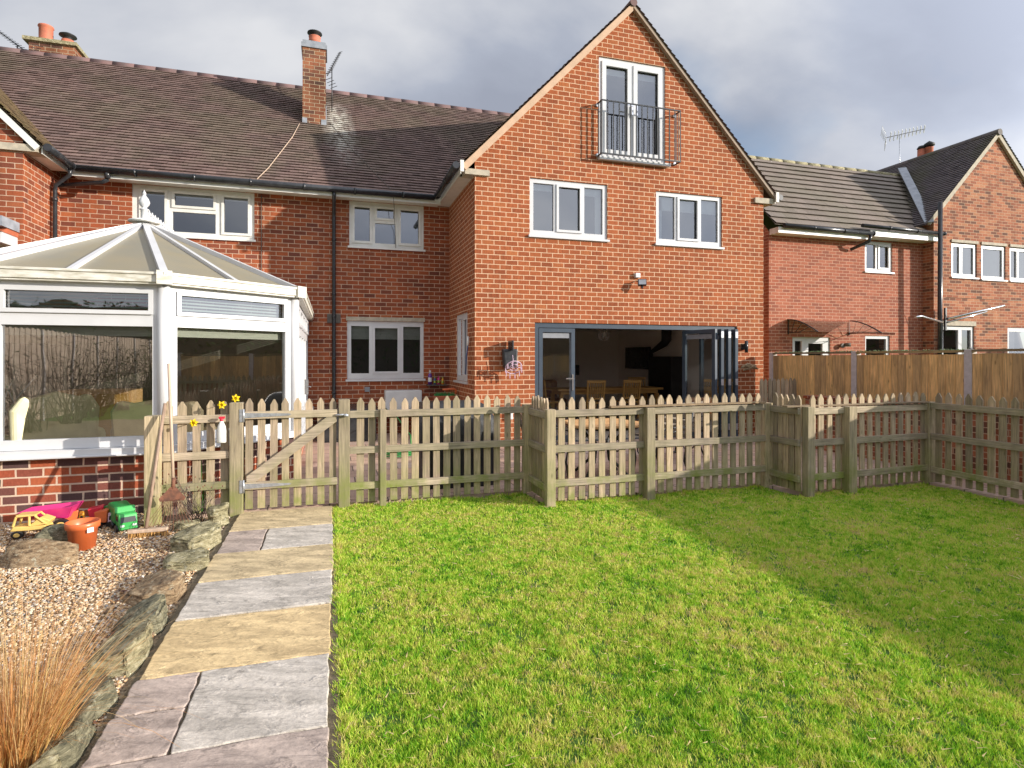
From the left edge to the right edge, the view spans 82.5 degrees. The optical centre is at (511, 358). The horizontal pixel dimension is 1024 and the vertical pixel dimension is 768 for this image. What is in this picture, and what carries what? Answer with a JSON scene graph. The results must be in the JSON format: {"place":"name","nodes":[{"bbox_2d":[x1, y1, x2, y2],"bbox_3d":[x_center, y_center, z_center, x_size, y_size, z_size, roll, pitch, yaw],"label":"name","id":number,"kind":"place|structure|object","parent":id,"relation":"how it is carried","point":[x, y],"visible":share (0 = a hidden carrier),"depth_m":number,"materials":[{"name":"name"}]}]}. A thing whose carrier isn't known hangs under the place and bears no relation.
{"place":"outdoors","nodes":[
{"label":"outdoors","id":0,"kind":"place"},
{"bbox_2d":[4,375,37,433],"bbox_3d":[-5.074,0.815,6.116,0.353,1.290,0.253,0,0,-17],"label":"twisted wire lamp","id":1,"kind":"object","parent":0,"point":[11,397],"visible":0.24,"depth_m":6.02,"materials":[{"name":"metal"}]},
{"bbox_2d":[0,513,231,767],"bbox_3d":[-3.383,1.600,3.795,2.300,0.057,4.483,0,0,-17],"label":"gravel","id":2,"kind":"structure","parent":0,"point":[87,556],"depth_m":4.04,"materials":[{"name":"beige gravel"}]},
{"bbox_2d":[0,538,78,569],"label":"boulder","id":3,"kind":"object","parent":2,"relation":"on","point":[36,552],"visible":0.68,"depth_m":4.50,"materials":[{"name":"brown stone"}]},
{"bbox_2d":[28,754,61,767],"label":"boulder","id":4,"kind":"object","parent":2,"relation":"on","point":[51,761],"visible":1,"depth_m":2.12,"materials":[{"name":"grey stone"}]},
{"bbox_2d":[10,501,83,538],"bbox_3d":[-4.259,1.471,5.343,0.447,0.214,0.450,0,0,-17],"label":"toy dumper","id":5,"kind":"object","parent":2,"relation":"on","point":[44,516],"visible":0.85,"depth_m":5.28,"materials":[{"name":"yellow plastic"}]},
{"bbox_2d":[32,523,67,540],"bbox_3d":[-3.877,1.560,4.988,0.202,0.327,0.344,0,0,35],"label":"boulder","id":6,"kind":"object","parent":2,"relation":"on","point":[56,532],"visible":0.27,"depth_m":4.89,"materials":[{"name":"grey stone"}]},
{"bbox_2d":[28,698,96,767],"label":"boulder","id":7,"kind":"object","parent":2,"relation":"on","point":[71,754],"visible":0.58,"depth_m":2.31,"materials":[{"name":"grey stone"}]},
{"bbox_2d":[62,509,85,520],"bbox_3d":[-4.139,1.515,5.515,0.181,0.169,0.130,0,0,-35],"label":"toy truck","id":8,"kind":"object","parent":2,"relation":"on","point":[74,515],"visible":0.34,"depth_m":5.49,"materials":[{"name":"orange plastic"}]},
{"bbox_2d":[64,517,100,550],"bbox_3d":[-3.622,1.486,4.924,0.252,0.228,0.252,0,0,-17],"label":"flower pot","id":9,"kind":"object","parent":2,"relation":"on","point":[82,532],"visible":0.89,"depth_m":4.86,"materials":[{"name":"orange plastic"}]},
{"bbox_2d":[58,674,118,719],"bbox_3d":[-1.951,1.573,2.684,0.246,0.162,0.303,0,0,-17],"label":"boulder","id":10,"kind":"object","parent":2,"relation":"on","point":[112,694],"visible":0.34,"depth_m":2.66,"materials":[{"name":"grey stone"}]},
{"bbox_2d":[88,504,106,516],"bbox_3d":[-4.013,1.515,5.681,0.181,0.169,0.130,0,0,-29],"label":"toy truck","id":11,"kind":"object","parent":2,"relation":"on","point":[92,510],"visible":0.19,"depth_m":5.62,"materials":[{"name":"red plastic"}]},
{"bbox_2d":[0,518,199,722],"bbox_3d":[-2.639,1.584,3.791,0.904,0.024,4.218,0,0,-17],"label":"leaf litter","id":12,"kind":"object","parent":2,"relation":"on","point":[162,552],"visible":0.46,"depth_m":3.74,"materials":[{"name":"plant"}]},
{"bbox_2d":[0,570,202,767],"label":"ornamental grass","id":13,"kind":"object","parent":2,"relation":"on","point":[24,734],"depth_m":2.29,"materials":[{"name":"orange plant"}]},
{"bbox_2d":[94,508,110,527],"bbox_3d":[-3.857,1.516,5.554,0.171,0.169,0.130,0,0,-6],"label":"toy truck","id":14,"kind":"object","parent":2,"relation":"on","point":[104,515],"visible":0.48,"depth_m":5.50,"materials":[{"name":"orange plastic"}]},
{"bbox_2d":[86,617,153,680],"bbox_3d":[-2.064,1.552,3.079,0.260,0.196,0.429,0,0,-17],"label":"boulder","id":15,"kind":"object","parent":2,"relation":"on","point":[138,663],"visible":0.72,"depth_m":3.01,"materials":[{"name":"grey stone"}]},
{"bbox_2d":[108,500,138,532],"bbox_3d":[-3.679,1.489,5.511,0.479,0.222,0.180,0,0,45],"label":"toy refuse lorry","id":16,"kind":"object","parent":2,"relation":"on","point":[123,514],"visible":0.94,"depth_m":5.39,"materials":[{"name":"green plastic"}]},
{"bbox_2d":[113,593,169,634],"bbox_3d":[-2.225,1.558,3.525,0.278,0.191,0.385,0,0,-17],"label":"boulder","id":17,"kind":"object","parent":2,"relation":"on","point":[160,620],"visible":0.64,"depth_m":3.47,"materials":[{"name":"grey stone"}]},
{"bbox_2d":[127,403,168,538],"bbox_3d":[-3.217,1.014,5.327,0.298,1.177,0.463,0,0,11],"label":"broom","id":18,"kind":"object","parent":2,"relation":"on","point":[145,531],"visible":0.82,"depth_m":5.23,"materials":[{"name":"brown wood"}]},
{"bbox_2d":[123,568,186,606],"bbox_3d":[-2.408,1.558,3.973,0.370,0.188,0.495,0,0,-17],"label":"boulder","id":19,"kind":"object","parent":2,"relation":"on","point":[165,581],"visible":0.81,"depth_m":3.85,"materials":[{"name":"brown stone"}]},
{"bbox_2d":[149,363,192,530],"bbox_3d":[-3.173,0.810,5.467,0.434,1.524,0.360,0,0,-17],"label":"garden rake","id":20,"kind":"object","parent":2,"relation":"on","point":[172,493],"visible":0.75,"depth_m":5.46,"materials":[{"name":"brown wood"}]},
{"bbox_2d":[172,519,199,531],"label":"boulder","id":21,"kind":"object","parent":2,"relation":"on","point":[180,525],"visible":0.41,"depth_m":5.36,"materials":[{"name":"beige stone"}]},
{"bbox_2d":[162,547,209,574],"bbox_3d":[-2.501,1.568,4.490,0.327,0.168,0.368,0,0,-29],"label":"boulder","id":22,"kind":"object","parent":2,"relation":"on","point":[198,559],"visible":0.76,"depth_m":4.39,"materials":[{"name":"beige stone"}]},
{"bbox_2d":[144,400,228,526],"bbox_3d":[-3.211,1.036,5.787,0.743,1.228,0.194,0,0,-33],"label":"picket fence","id":23,"kind":"object","parent":2,"relation":"on","point":[196,455],"visible":0.79,"depth_m":5.79,"materials":[{"name":"brown wood"}]},
{"bbox_2d":[217,416,225,442],"bbox_3d":[-2.897,0.710,5.821,0.086,0.260,0.064,0,0,-17],"label":"spray bottle","id":24,"kind":"object","parent":23,"relation":"hanging from","point":[221,432],"visible":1,"depth_m":5.80,"materials":[{"name":"white plastic"}]},
{"bbox_2d":[165,473,222,521],"bbox_3d":[-3.073,1.322,5.621,0.527,0.560,0.280,0,0,-17],"label":"bare shrub","id":25,"kind":"object","parent":2,"relation":"on","point":[194,507],"visible":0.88,"depth_m":5.63,"materials":[{"name":"brown plant"}]},
{"bbox_2d":[170,520,221,552],"bbox_3d":[-2.677,1.536,4.949,0.388,0.229,0.404,0,0,-17],"label":"boulder","id":26,"kind":"object","parent":2,"relation":"on","point":[206,534],"visible":0.76,"depth_m":4.87,"materials":[{"name":"grey stone"}]},
{"bbox_2d":[206,502,228,526],"bbox_3d":[-2.839,1.519,5.632,0.190,0.261,0.216,0,0,-44],"label":"boulder","id":27,"kind":"object","parent":2,"relation":"on","point":[218,513],"visible":0.69,"depth_m":5.57,"materials":[{"name":"beige stone"}]},
{"bbox_2d":[80,506,341,767],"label":"path","id":28,"kind":"structure","parent":0,"point":[248,676],"depth_m":2.97,"materials":[{"name":"beige stone"}]},
{"bbox_2d":[0,0,1023,353],"label":"sky","id":29,"kind":"structure","parent":0,"point":[810,81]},
{"bbox_2d":[167,432,1023,519],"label":"patio","id":30,"kind":"structure","parent":0,"point":[1009,498],"depth_m":7.30,"materials":[{"name":"grey stone"}]},
{"bbox_2d":[189,419,205,511],"bbox_3d":[-3.129,1.094,5.836,0.087,1.013,0.335,0,0,-7],"label":"daffodil","id":31,"kind":"object","parent":30,"relation":"on","point":[194,422],"visible":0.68,"depth_m":5.96,"materials":[{"name":"yellow plant"}]},
{"bbox_2d":[232,394,244,502],"bbox_3d":[-2.782,0.978,5.966,0.083,1.245,0.299,0,0,-5],"label":"daffodil","id":32,"kind":"object","parent":30,"relation":"on","point":[235,398],"visible":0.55,"depth_m":5.86,"materials":[{"name":"yellow plant"}]},
{"bbox_2d":[229,398,348,517],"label":"picket gate","id":33,"kind":"structure","parent":30,"relation":"on","point":[254,479],"depth_m":6.04,"materials":[{"name":"wood"}]},
{"bbox_2d":[324,403,377,442],"bbox_3d":[-3.146,1.233,11.249,1.060,0.664,0.710,0,0,-17],"label":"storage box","id":34,"kind":"object","parent":30,"relation":"on","point":[353,428],"visible":0.22,"depth_m":10.98,"materials":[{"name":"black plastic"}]},
{"bbox_2d":[385,408,411,456],"bbox_3d":[-2.184,1.250,10.576,0.488,0.619,3.111,0,0,-17],"label":"garden hose","id":35,"kind":"object","parent":30,"relation":"on","point":[399,454],"visible":0.25,"depth_m":9.21,"materials":[{"name":"green plastic"}]},
{"bbox_2d":[419,401,432,408],"bbox_3d":[-1.509,1.225,11.576,0.820,0.690,0.800,0,0,-17],"label":"potting table","id":36,"kind":"object","parent":30,"relation":"on","point":[420,405],"visible":0.04,"depth_m":11.14,"materials":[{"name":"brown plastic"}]},
{"bbox_2d":[433,392,455,400],"bbox_3d":[-1.332,0.765,11.582,0.456,0.230,0.205,0,0,-17],"label":"planter","id":37,"kind":"object","parent":36,"relation":"on","point":[442,396],"visible":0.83,"depth_m":11.52,"materials":[{"name":"ceramic"}]},
{"bbox_2d":[419,400,493,488],"bbox_3d":[-0.693,1.050,7.326,1.012,1.030,0.611,0,0,-17],"label":"covered barbecue","id":38,"kind":"object","parent":30,"relation":"on","point":[451,440],"visible":0.31,"depth_m":7.06,"materials":[{"name":"black fabric"}]},
{"bbox_2d":[520,413,567,477],"bbox_3d":[0.403,1.092,7.782,0.658,0.961,0.528,0,0,-7],"label":"garden chair","id":39,"kind":"object","parent":30,"relation":"on","point":[566,464],"visible":0.06,"depth_m":7.56,"materials":[{"name":"grey wood"}]},
{"bbox_2d":[565,424,638,476],"bbox_3d":[1.210,1.230,7.868,1.040,0.690,1.040,0,0,-17],"label":"iron table","id":40,"kind":"object","parent":30,"relation":"on","point":[607,441],"visible":0.1,"depth_m":7.71,"materials":[{"name":"black metal"}]},
{"bbox_2d":[565,418,638,428],"bbox_3d":[1.219,0.863,7.755,1.047,0.035,0.919,0,0,-17],"label":"pine board","id":41,"kind":"object","parent":40,"relation":"on","point":[597,423],"visible":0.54,"depth_m":7.58,"materials":[{"name":"beige wood"}]},
{"bbox_2d":[635,402,693,470],"bbox_3d":[2.040,1.092,7.878,0.658,0.961,0.528,0,0,-32],"label":"garden chair","id":42,"kind":"object","parent":30,"relation":"on","point":[674,422],"visible":0.07,"depth_m":7.93,"materials":[{"name":"grey wood"}]},
{"bbox_2d":[635,397,709,453],"bbox_3d":[2.450,1.092,8.996,1.228,0.961,0.658,0,0,-42],"label":"garden bench","id":43,"kind":"object","parent":30,"relation":"on","point":[636,433],"visible":0.12,"depth_m":8.99,"materials":[{"name":"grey wood"}]},
{"bbox_2d":[760,378,795,402],"bbox_3d":[5.054,0.961,11.110,0.850,1.179,0.054,0,0,-17],"label":"picket fence","id":44,"kind":"object","parent":30,"relation":"on","point":[788,388],"visible":0.42,"depth_m":11.06,"materials":[{"name":"brown wood"}]},
{"bbox_2d":[328,482,1023,767],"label":"lawn","id":45,"kind":"structure","parent":0,"point":[369,717],"depth_m":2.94,"materials":[{"name":"plant"}]},
{"bbox_2d":[338,395,531,508],"bbox_3d":[-0.818,1.035,6.556,2.168,1.230,0.152,0,0,-17],"label":"picket fence","id":46,"kind":"object","parent":45,"relation":"on","point":[393,448],"visible":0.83,"depth_m":6.52,"materials":[{"name":"brown wood"}]},
{"bbox_2d":[528,395,555,507],"bbox_3d":[0.330,1.034,6.548,0.106,1.231,0.605,0,0,-17],"label":"picket fence","id":47,"kind":"object","parent":45,"relation":"on","point":[542,445],"visible":0.91,"depth_m":6.41,"materials":[{"name":"brown wood"}]},
{"bbox_2d":[556,393,772,500],"bbox_3d":[1.839,1.034,6.769,2.916,1.232,0.152,0,0,-19],"label":"picket fence","id":48,"kind":"object","parent":45,"relation":"on","point":[646,444],"visible":0.86,"depth_m":6.76,"materials":[{"name":"beige wood"}]},
{"bbox_2d":[608,401,765,407],"bbox_3d":[2.096,0.540,6.843,2.120,0.022,0.070,0,0,-19],"label":"plank","id":49,"kind":"object","parent":48,"relation":"on","point":[659,405],"visible":1,"depth_m":6.78,"materials":[{"name":"beige wood"}]},
{"bbox_2d":[770,393,814,497],"bbox_3d":[3.333,1.035,6.958,0.164,1.231,0.532,0,0,-17],"label":"picket fence","id":50,"kind":"object","parent":45,"relation":"on","point":[792,438],"visible":0.89,"depth_m":6.87,"materials":[{"name":"beige wood"}]},
{"bbox_2d":[810,392,934,493],"bbox_3d":[4.426,1.035,7.097,2.010,1.230,0.144,0,0,-21],"label":"picket fence","id":51,"kind":"object","parent":45,"relation":"on","point":[846,473],"visible":0.77,"depth_m":7.11,"materials":[{"name":"beige wood"}]},
{"bbox_2d":[782,401,929,406],"bbox_3d":[4.196,0.552,7.061,2.180,0.023,0.080,0,0,-17],"label":"plank","id":52,"kind":"object","parent":51,"relation":"on","point":[859,404],"visible":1,"depth_m":7.04,"materials":[{"name":"beige wood"}]},
{"bbox_2d":[803,395,1022,482],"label":"garden wall","id":53,"kind":"structure","parent":45,"relation":"on","point":[807,399],"depth_m":7.98,"materials":[{"name":"red brick"}]},
{"bbox_2d":[931,393,1023,499],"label":"picket fence","id":54,"kind":"object","parent":45,"relation":"on","point":[1002,444],"visible":1,"depth_m":6.84,"materials":[{"name":"beige wood"}]},
{"bbox_2d":[1014,332,1023,352],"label":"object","id":55,"kind":"object","parent":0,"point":[1017,342],"depth_m":24.42,"materials":[{"name":"plant"}]},
{"label":"ground","id":56,"kind":"structure","parent":0,"visible":0},
{"bbox_2d":[0,190,313,523],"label":"conservatory","id":57,"kind":"object","parent":56,"relation":"on","point":[215,357],"visible":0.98,"depth_m":6.58,"materials":[{"name":"white plastic"}]},
{"bbox_2d":[4,391,105,439],"bbox_3d":[-4.956,0.888,6.211,0.900,1.097,0.960,0,0,39],"label":"armchair","id":58,"kind":"object","parent":57,"relation":"in","point":[53,415],"visible":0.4,"depth_m":5.92,"materials":[{"name":"beige fabric"}]},
{"bbox_2d":[58,388,142,436],"bbox_3d":[-5.939,0.945,8.452,0.900,0.990,0.525,0,0,-17],"label":"side cabinet","id":59,"kind":"object","parent":57,"relation":"on","point":[106,400],"visible":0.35,"depth_m":8.25,"materials":[{"name":"orange wood"}]},
{"bbox_2d":[110,400,218,436],"bbox_3d":[-4.465,0.975,7.681,1.310,0.930,0.900,0,0,-2],"label":"sofa","id":60,"kind":"object","parent":57,"relation":"on","point":[127,418],"visible":0.23,"depth_m":7.24,"materials":[{"name":"fabric"}]},
{"bbox_2d":[0,0,782,441],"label":"brick house","id":61,"kind":"structure","parent":56,"relation":"on","point":[562,204],"depth_m":11.68,"materials":[{"name":"brick"}]},
{"bbox_2d":[0,32,42,50],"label":"tv aerial","id":62,"kind":"object","parent":61,"relation":"attached to","point":[17,46],"visible":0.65,"depth_m":13.49,"materials":[{"name":"black paint"}]},
{"bbox_2d":[132,184,255,241],"bbox_3d":[-6.151,-2.780,11.463,3.090,1.720,0.800,0,0,-17],"label":"window","id":63,"kind":"structure","parent":61,"relation":"in","point":[191,213],"depth_m":11.40,"materials":[{"name":"beige plastic"}]},
{"bbox_2d":[261,195,261,313],"bbox_3d":[-4.912,-0.950,11.456,0.025,4.500,0.014,0,0,-17],"label":"cable","id":64,"kind":"object","parent":61,"relation":"attached to","point":[261,236],"visible":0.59,"depth_m":11.45,"materials":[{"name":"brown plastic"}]},
{"bbox_2d":[257,123,299,178],"bbox_3d":[-4.821,-4.385,12.210,0.076,1.994,2.309,0,0,-1],"label":"cable","id":65,"kind":"object","parent":61,"relation":"on","point":[279,153],"visible":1,"depth_m":12.03,"materials":[{"name":"beige plastic"}]},
{"bbox_2d":[326,52,340,111],"bbox_3d":[-4.434,-6.796,14.173,0.242,1.593,0.691,0,0,33],"label":"tv aerial","id":66,"kind":"object","parent":61,"relation":"attached to","point":[334,63],"visible":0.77,"depth_m":14.23,"materials":[{"name":"black paint"}]},
{"bbox_2d":[330,123,395,245],"bbox_3d":[-3.259,-3.929,12.830,0.309,3.260,2.763,0,0,-45],"label":"cable","id":67,"kind":"object","parent":61,"relation":"on","point":[380,178],"visible":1,"depth_m":12.20,"materials":[{"name":"brown plastic"}]},
{"bbox_2d":[346,321,424,381],"bbox_3d":[-2.734,-0.170,12.530,2.570,2.000,0.800,0,0,-17],"label":"window","id":68,"kind":"structure","parent":61,"relation":"in","point":[376,350],"depth_m":12.43,"materials":[{"name":"white plastic"}]},
{"bbox_2d":[348,201,424,251],"bbox_3d":[-2.715,-2.775,12.536,2.530,1.730,0.800,0,0,-17],"label":"window","id":69,"kind":"structure","parent":61,"relation":"in","point":[371,225],"depth_m":12.44,"materials":[{"name":"beige plastic"}]},
{"bbox_2d":[384,390,421,416],"bbox_3d":[-2.264,0.930,12.132,0.750,0.540,0.310,0,0,-17],"label":"outdoor unit","id":70,"kind":"object","parent":61,"relation":"attached to","point":[398,396],"visible":0.42,"depth_m":11.99,"materials":[{"name":"white metal"}]},
{"bbox_2d":[426,384,446,385],"bbox_3d":[-1.609,0.568,12.435,0.420,0.025,0.139,0,0,-17],"label":"wall shelf","id":71,"kind":"object","parent":61,"relation":"attached to","point":[437,385],"depth_m":12.41,"materials":[{"name":"brown plastic"}]},
{"bbox_2d":[428,370,431,384],"bbox_3d":[-1.737,0.405,12.375,0.086,0.300,0.084,0,0,-17],"label":"bubble bottle","id":72,"kind":"object","parent":71,"relation":"on","point":[429,378],"visible":1,"depth_m":12.34,"materials":[{"name":"purple plastic"}]},
{"bbox_2d":[453,313,467,383],"bbox_3d":[-0.972,-0.194,11.435,0.135,1.352,1.130,0,0,-17],"label":"window","id":73,"kind":"structure","parent":61,"relation":"in","point":[461,319],"depth_m":11.55,"materials":[{"name":"white plastic"}]},
{"bbox_2d":[465,336,468,374],"bbox_3d":[-0.832,-0.053,10.717,0.049,0.713,0.262,0,0,-17],"label":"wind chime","id":74,"kind":"object","parent":61,"relation":"hanging from","point":[467,353],"visible":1,"depth_m":10.68,"materials":[{"name":"plastic"}]},
{"bbox_2d":[502,340,517,367],"bbox_3d":[-0.024,-0.070,10.395,0.286,0.500,0.260,0,0,-17],"label":"wall lamp","id":75,"kind":"object","parent":61,"relation":"attached to","point":[507,354],"visible":0.86,"depth_m":10.39,"materials":[{"name":"black plastic"}]},
{"bbox_2d":[505,355,521,377],"bbox_3d":[0.030,0.148,10.307,0.316,0.417,0.166,0,0,-17],"label":"sock airer","id":76,"kind":"object","parent":75,"relation":"hanging from","point":[512,367],"visible":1,"depth_m":10.30,"materials":[{"name":"pink plastic"}]},
{"bbox_2d":[543,380,558,421],"bbox_3d":[0.807,1.000,13.754,0.505,1.000,0.470,0,0,-37],"label":"dining chair","id":77,"kind":"object","parent":61,"relation":"on","point":[545,393],"visible":0.25,"depth_m":13.50,"materials":[{"name":"brown wood"}]},
{"bbox_2d":[543,380,566,409],"bbox_3d":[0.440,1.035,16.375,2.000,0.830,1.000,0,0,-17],"label":"dining chair","id":78,"kind":"object","parent":61,"relation":"on","point":[551,383],"visible":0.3,"depth_m":16.77,"materials":[{"name":"brown wood"}]},
{"bbox_2d":[528,178,609,241],"bbox_3d":[0.968,-2.785,11.244,2.570,1.850,0.800,0,0,-17],"label":"window","id":79,"kind":"structure","parent":61,"relation":"in","point":[558,209],"depth_m":11.21,"materials":[{"name":"white plastic"}]},
{"bbox_2d":[585,380,605,418],"bbox_3d":[1.864,1.000,13.591,0.470,1.000,0.505,0,0,-17],"label":"dining chair","id":80,"kind":"object","parent":61,"relation":"on","point":[595,382],"visible":0.73,"depth_m":13.37,"materials":[{"name":"brown wood"}]},
{"bbox_2d":[598,329,609,340],"bbox_3d":[2.092,-0.607,13.329,0.271,0.426,0.271,0,0,-17],"label":"pendant lamp","id":81,"kind":"object","parent":61,"relation":"hanging from","point":[603,334],"visible":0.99,"depth_m":13.30,"materials":[{"name":"black metal"}]},
{"bbox_2d":[546,386,662,418],"bbox_3d":[2.300,1.110,14.442,2.800,0.780,0.800,0,0,-17],"label":"dining table","id":82,"kind":"object","parent":61,"relation":"on","point":[562,391],"visible":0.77,"depth_m":14.28,"materials":[{"name":"brown wood"}]},
{"bbox_2d":[616,380,641,420],"bbox_3d":[2.742,1.000,13.865,0.470,1.000,0.505,0,0,-17],"label":"dining chair","id":83,"kind":"object","parent":61,"relation":"on","point":[633,382],"visible":0.62,"depth_m":13.66,"materials":[{"name":"brown wood"}]},
{"bbox_2d":[597,57,670,167],"bbox_3d":[2.255,-4.755,11.618,1.530,1.990,0.855,0,0,-17],"label":"french window","id":84,"kind":"structure","parent":61,"relation":"in","point":[629,92],"depth_m":11.42,"materials":[{"name":"white plastic"}]},
{"bbox_2d":[628,377,645,415],"bbox_3d":[3.307,1.000,15.467,0.470,1.000,0.505,0,0,13],"label":"dining chair","id":85,"kind":"object","parent":61,"relation":"on","point":[637,378],"visible":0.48,"depth_m":15.66,"materials":[{"name":"brown wood"}]},
{"bbox_2d":[625,347,650,368],"bbox_3d":[3.649,-0.010,16.749,0.150,0.620,1.400,0,0,-17],"label":"television","id":86,"kind":"object","parent":61,"relation":"attached to","point":[636,357],"visible":0.78,"depth_m":16.75,"materials":[{"name":"black plastic"}]},
{"bbox_2d":[634,273,646,288],"bbox_3d":[2.479,-1.492,11.219,0.188,0.315,0.236,0,0,-17],"label":"floodlight","id":87,"kind":"object","parent":61,"relation":"attached to","point":[642,282],"visible":1,"depth_m":11.16,"materials":[{"name":"white plastic"}]},
{"bbox_2d":[648,330,681,404],"bbox_3d":[3.985,0.340,15.235,0.390,2.320,1.210,0,0,-17],"label":"wood stove","id":88,"kind":"object","parent":61,"relation":"on","point":[665,372],"visible":0.62,"depth_m":14.93,"materials":[{"name":"black metal"}]},
{"bbox_2d":[655,191,724,249],"bbox_3d":[3.450,-2.775,12.019,2.530,1.830,0.800,0,0,-17],"label":"window","id":89,"kind":"structure","parent":61,"relation":"in","point":[682,220],"depth_m":11.85,"materials":[{"name":"white plastic"}]},
{"bbox_2d":[741,341,747,352],"bbox_3d":[4.790,-0.240,11.989,0.090,0.240,0.143,0,0,-17],"label":"wall light","id":90,"kind":"object","parent":61,"relation":"attached to","point":[744,346],"visible":1,"depth_m":11.93,"materials":[{"name":"black plastic"}]},
{"bbox_2d":[741,363,757,370],"bbox_3d":[4.892,0.172,11.956,0.441,0.164,0.110,0,0,-17],"label":"driftwood","id":91,"kind":"object","parent":61,"relation":"attached to","point":[747,366],"visible":1,"depth_m":11.91,"materials":[{"name":"brown wood"}]},
{"bbox_2d":[748,128,1023,392],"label":"neighbour house","id":92,"kind":"structure","parent":56,"relation":"on","point":[855,259],"depth_m":15.87,"materials":[{"name":"red brick"}]},
{"bbox_2d":[793,337,828,354],"bbox_3d":[7.505,0.520,15.221,2.200,2.920,0.725,0,0,-17],"label":"back door","id":93,"kind":"structure","parent":92,"relation":"in","point":[800,344],"depth_m":14.99,"materials":[{"name":"white plastic"}]},
{"bbox_2d":[865,336,888,354],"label":"window","id":94,"kind":"structure","parent":92,"relation":"in","point":[871,342],"depth_m":16.35,"materials":[{"name":"white plastic"}]},
{"bbox_2d":[864,241,894,273],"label":"window","id":95,"kind":"structure","parent":92,"relation":"in","point":[873,250],"depth_m":15.61,"materials":[{"name":"white plastic"}]},
{"bbox_2d":[881,125,924,162],"bbox_3d":[13.470,-7.028,20.101,1.656,2.056,0.176,0,0,-5],"label":"tv aerial","id":96,"kind":"object","parent":92,"relation":"attached to","point":[909,132],"visible":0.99,"depth_m":20.08,"materials":[{"name":"metal"}]},
{"bbox_2d":[943,326,972,354],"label":"window","id":97,"kind":"structure","parent":92,"relation":"in","point":[952,337],"depth_m":16.18,"materials":[{"name":"white plastic"}]},
{"bbox_2d":[915,305,1004,329],"bbox_3d":[11.586,-1.090,15.365,2.973,0.679,0.533,0,0,-14],"label":"wall clothes dryer","id":98,"kind":"object","parent":92,"relation":"attached to","point":[957,316],"depth_m":15.55,"materials":[{"name":"white metal"}]},
{"bbox_2d":[951,243,978,278],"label":"window","id":99,"kind":"structure","parent":92,"relation":"in","point":[960,253],"depth_m":16.12,"materials":[{"name":"white plastic"}]},
{"bbox_2d":[970,245,1007,281],"bbox_3d":[13.399,-2.685,16.708,1.960,1.750,0.800,0,0,-17],"label":"window","id":100,"kind":"structure","parent":92,"relation":"in","point":[989,254],"depth_m":16.51,"materials":[{"name":"white plastic"}]},
{"bbox_2d":[967,327,1023,352],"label":"window","id":101,"kind":"structure","parent":92,"relation":"in","point":[1011,331],"depth_m":17.11,"materials":[{"name":"white plastic"}]},
{"bbox_2d":[970,247,1023,282],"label":"window","id":102,"kind":"structure","parent":92,"relation":"in","point":[1016,254],"depth_m":16.76,"materials":[{"name":"white plastic"}]},
{"bbox_2d":[769,349,1023,408],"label":"board fence","id":103,"kind":"object","parent":56,"relation":"on","point":[985,376],"visible":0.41,"depth_m":9.14,"materials":[{"name":"wood"}]},
{"bbox_2d":[775,349,962,352],"bbox_3d":[5.938,-0.132,10.124,0.113,0.030,3.811,0,0,-17],"label":"plank","id":104,"kind":"object","parent":103,"relation":"on","point":[875,350],"visible":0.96,"depth_m":9.52,"materials":[{"name":"brown wood"}]},
{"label":"hedge","id":105,"kind":"object","parent":56,"relation":"on","visible":0},
{"bbox_2d":[946,297,1023,300],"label":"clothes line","id":106,"kind":"object","parent":105,"relation":"attached to","point":[988,299],"visible":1,"depth_m":15.29,"materials":[{"name":"brown"}]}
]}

